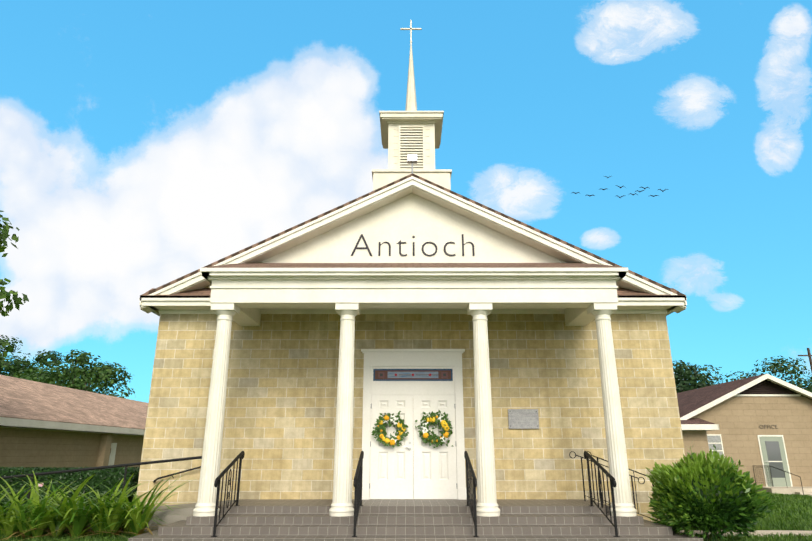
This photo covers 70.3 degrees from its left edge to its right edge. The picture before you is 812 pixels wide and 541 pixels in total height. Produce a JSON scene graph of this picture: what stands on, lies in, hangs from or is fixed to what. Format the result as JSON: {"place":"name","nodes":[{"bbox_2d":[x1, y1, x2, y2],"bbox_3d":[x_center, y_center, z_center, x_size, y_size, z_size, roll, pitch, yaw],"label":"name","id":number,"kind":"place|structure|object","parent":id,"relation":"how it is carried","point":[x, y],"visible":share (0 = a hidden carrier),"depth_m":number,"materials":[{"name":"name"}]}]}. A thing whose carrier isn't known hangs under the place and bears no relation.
{"place":"outdoors","nodes":[
{"label":"outdoors","id":0,"kind":"place"},
{"bbox_2d":[0,456,201,510],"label":"ramp handrail","id":1,"kind":"object","parent":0,"point":[103,467],"visible":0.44,"depth_m":10.26,"materials":[{"name":"black metal"}]},
{"bbox_2d":[0,0,811,402],"label":"sky","id":2,"kind":"structure","parent":0,"point":[145,145],"materials":[{"name":"blue"}]},
{"bbox_2d":[0,490,811,540],"bbox_3d":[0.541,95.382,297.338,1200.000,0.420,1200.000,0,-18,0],"label":"ground","id":3,"kind":"structure","parent":0,"point":[761,512],"depth_m":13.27,"materials":[{"name":"green plant"}]},
{"bbox_2d":[0,210,28,356],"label":"tree","id":4,"kind":"object","parent":3,"relation":"on","point":[4,236],"visible":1,"depth_m":15.04,"materials":[{"name":"green plant"}]},
{"bbox_2d":[0,335,63,384],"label":"tree","id":5,"kind":"object","parent":3,"relation":"on","point":[20,366],"visible":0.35,"depth_m":58.01,"materials":[{"name":"green plant"}]},
{"bbox_2d":[0,466,139,515],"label":"hedge","id":6,"kind":"object","parent":3,"relation":"on","point":[113,476],"visible":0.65,"depth_m":11.61,"materials":[{"name":"green plant"}]},
{"bbox_2d":[13,349,134,398],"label":"tree","id":7,"kind":"object","parent":3,"relation":"on","point":[75,376],"visible":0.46,"depth_m":51.64,"materials":[{"name":"green plant"}]},
{"bbox_2d":[0,375,147,468],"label":"hall building","id":8,"kind":"structure","parent":3,"relation":"on","point":[42,425],"depth_m":22.93,"materials":[{"name":"paint"}]},
{"bbox_2d":[0,471,195,540],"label":"lily bed","id":9,"kind":"object","parent":3,"relation":"on","point":[73,515],"visible":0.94,"depth_m":9.38,"materials":[{"name":"green plant"}]},
{"bbox_2d":[18,499,239,533],"bbox_3d":[-7.064,4.583,10.658,7.580,0.560,1.450,0,-18,0],"label":"concrete ramp","id":10,"kind":"object","parent":3,"relation":"on","point":[170,516],"visible":0.19,"depth_m":10.01,"materials":[{"name":"grey concrete"}]},
{"bbox_2d":[135,285,684,521],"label":"church walls","id":11,"kind":"structure","parent":3,"relation":"on","point":[279,427],"depth_m":12.01,"materials":[{"name":"beige brick"}]},
{"bbox_2d":[153,466,200,482],"bbox_3d":[-4.516,4.060,11.525,1.032,0.336,0.111,0,-18,0],"label":"handrail","id":12,"kind":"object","parent":11,"relation":"attached to","point":[155,480],"depth_m":11.48,"materials":[{"name":"black metal"}]},
{"bbox_2d":[141,288,679,297],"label":"church pent roofs","id":13,"kind":"structure","parent":11,"relation":"attached to","point":[207,292],"depth_m":12.32,"materials":[{"name":"brown"}]},
{"bbox_2d":[372,20,451,190],"bbox_3d":[0.149,-3.970,16.203,2.040,7.410,2.040,0,-18,0],"label":"steeple","id":14,"kind":"object","parent":11,"relation":"on","point":[410,130],"visible":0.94,"depth_m":15.38,"materials":[{"name":"paint"}]},
{"bbox_2d":[140,173,684,295],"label":"roof","id":15,"kind":"structure","parent":11,"relation":"on","point":[386,186],"depth_m":12.62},
{"bbox_2d":[139,176,686,315],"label":"roof trim","id":16,"kind":"structure","parent":15,"relation":"attached to","point":[391,194],"depth_m":12.57,"materials":[{"name":"white wood"}]},
{"bbox_2d":[408,155,416,173],"bbox_3d":[0.146,-2.357,13.322,0.220,0.640,0.145,0,-18,0],"label":"floodlight","id":17,"kind":"object","parent":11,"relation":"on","point":[412,159],"visible":0.81,"depth_m":13.33,"materials":[{"name":"grey metal"}]},
{"bbox_2d":[351,234,474,255],"bbox_3d":[0.147,-0.572,13.002,2.780,0.530,0.006,0,-18,0],"label":"sign lettering","id":18,"kind":"object","parent":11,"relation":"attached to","point":[399,243],"visible":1,"depth_m":12.98,"materials":[{"name":"grey"}]},
{"bbox_2d":[361,349,466,499],"bbox_3d":[0.147,3.134,11.949,2.200,2.980,0.340,0,-18,0],"label":"church door","id":19,"kind":"structure","parent":11,"relation":"in","point":[422,469],"depth_m":11.79,"materials":[{"name":"white wood"}]},
{"bbox_2d":[372,411,408,447],"bbox_3d":[-0.320,3.223,11.714,0.765,0.729,0.206,0,-18,0],"label":"wreath","id":20,"kind":"object","parent":19,"relation":"attached to","point":[383,421],"visible":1,"depth_m":11.69,"materials":[{"name":"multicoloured plant"}]},
{"bbox_2d":[373,368,452,381],"bbox_3d":[0.147,2.196,12.141,1.670,0.295,0.012,0,-18,0],"label":"transom window","id":21,"kind":"structure","parent":19,"relation":"in","point":[412,374],"depth_m":12.14,"materials":[{"name":"multicoloured"}]},
{"bbox_2d":[415,410,453,447],"bbox_3d":[0.570,3.215,11.712,0.784,0.760,0.214,0,-18,0],"label":"wreath","id":22,"kind":"object","parent":19,"relation":"hanging from","point":[444,423],"visible":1,"depth_m":11.70,"materials":[{"name":"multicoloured plant"}]},
{"bbox_2d":[508,409,538,428],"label":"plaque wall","id":23,"kind":"structure","parent":11,"relation":"attached to","point":[523,418],"depth_m":11.86,"materials":[{"name":"stone"}]},
{"bbox_2d":[672,360,723,392],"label":"tree","id":24,"kind":"object","parent":3,"relation":"on","point":[681,377],"visible":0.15,"depth_m":58.36,"materials":[{"name":"green plant"}]},
{"bbox_2d":[646,444,775,540],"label":"bush","id":25,"kind":"object","parent":3,"relation":"on","point":[714,493],"visible":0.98,"depth_m":8.92,"materials":[{"name":"green plant"}]},
{"bbox_2d":[677,373,811,496],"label":"office building","id":26,"kind":"structure","parent":3,"relation":"on","point":[740,411],"depth_m":24.94,"materials":[{"name":"beige brick"}]},
{"bbox_2d":[680,418,718,459],"bbox_3d":[9.245,7.893,25.047,6.960,3.900,3.970,0,-18,0],"label":"annex","id":27,"kind":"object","parent":26,"relation":"attached to","point":[694,432],"visible":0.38,"depth_m":23.70,"materials":[{"name":"beige brick"}]},
{"bbox_2d":[720,356,811,392],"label":"tree","id":28,"kind":"object","parent":3,"relation":"on","point":[775,367],"visible":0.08,"depth_m":55.51,"materials":[{"name":"green plant"}]},
{"bbox_2d":[798,348,811,371],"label":"utility pole","id":29,"kind":"object","parent":3,"relation":"on","point":[809,355],"visible":1,"depth_m":45.24,"materials":[{"name":"brown wood"}]},
{"bbox_2d":[128,499,702,540],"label":"porch steps","id":30,"kind":"structure","parent":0,"point":[414,520],"depth_m":9.37,"materials":[{"name":"brick"}]},
{"bbox_2d":[211,451,244,536],"bbox_3d":[-2.936,3.642,9.553,0.080,1.261,1.479,0,-18,0],"label":"railing","id":31,"kind":"object","parent":30,"relation":"on","point":[226,469],"visible":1,"depth_m":9.47,"materials":[{"name":"black metal"}]},
{"bbox_2d":[352,451,363,536],"bbox_3d":[-0.786,3.641,9.550,0.080,1.261,1.479,0,-18,0],"label":"railing","id":32,"kind":"object","parent":30,"relation":"on","point":[357,484],"visible":1,"depth_m":9.41,"materials":[{"name":"black metal"}]},
{"bbox_2d":[193,303,636,516],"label":"porch columns","id":33,"kind":"structure","parent":30,"relation":"on","point":[487,505],"depth_m":10.03,"materials":[{"name":"white paint"}]},
{"bbox_2d":[200,268,627,325],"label":"porch entablature","id":34,"kind":"structure","parent":33,"relation":"on","point":[573,293],"depth_m":10.57,"materials":[{"name":"white wood"}]},
{"bbox_2d":[260,193,565,262],"bbox_3d":[0.147,-1.041,13.303,8.403,2.079,0.270,0,-18,0],"label":"church tympanum","id":35,"kind":"object","parent":34,"relation":"on","point":[409,216],"visible":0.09,"depth_m":13.04,"materials":[{"name":"white paint"}]},
{"bbox_2d":[202,263,626,267],"bbox_3d":[0.145,-0.111,11.699,7.788,0.844,2.270,0,-18,0],"label":"porch roof edge","id":36,"kind":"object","parent":34,"relation":"on","point":[415,265],"depth_m":11.44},
{"bbox_2d":[464,451,478,536],"bbox_3d":[1.074,3.640,9.548,0.080,1.261,1.479,0,-18,0],"label":"railing","id":37,"kind":"object","parent":30,"relation":"on","point":[470,477],"visible":1,"depth_m":9.44,"materials":[{"name":"black metal"}]},
{"bbox_2d":[584,451,619,536],"bbox_3d":[3.224,3.639,9.545,0.080,1.261,1.479,0,-18,0],"label":"railing","id":38,"kind":"object","parent":30,"relation":"on","point":[587,456],"visible":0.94,"depth_m":9.45,"materials":[{"name":"black metal"}]},
{"bbox_2d":[569,451,644,514],"bbox_3d":[3.905,4.141,11.123,1.421,1.252,0.022,0,-18,0],"label":"railing","id":39,"kind":"object","parent":30,"relation":"on","point":[608,467],"visible":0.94,"depth_m":11.14,"materials":[{"name":"black metal"}]},
{"bbox_2d":[584,451,658,521],"bbox_3d":[3.904,3.841,10.169,1.421,1.252,0.022,0,-18,0],"label":"railing","id":40,"kind":"object","parent":30,"relation":"on","point":[634,481],"visible":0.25,"depth_m":10.22,"materials":[{"name":"black metal"}]},
{"bbox_2d":[680,530,811,536],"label":"sidewalk","id":41,"kind":"structure","parent":0,"point":[760,532],"depth_m":10.09,"materials":[{"name":"concrete"}]},
{"bbox_2d":[753,465,803,495],"bbox_3d":[15.336,8.599,23.464,0.674,1.242,1.974,7,-19,-21],"label":"stair railing","id":42,"kind":"object","parent":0,"point":[771,477],"visible":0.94,"depth_m":24.18,"materials":[{"name":"grey metal"}]}
]}

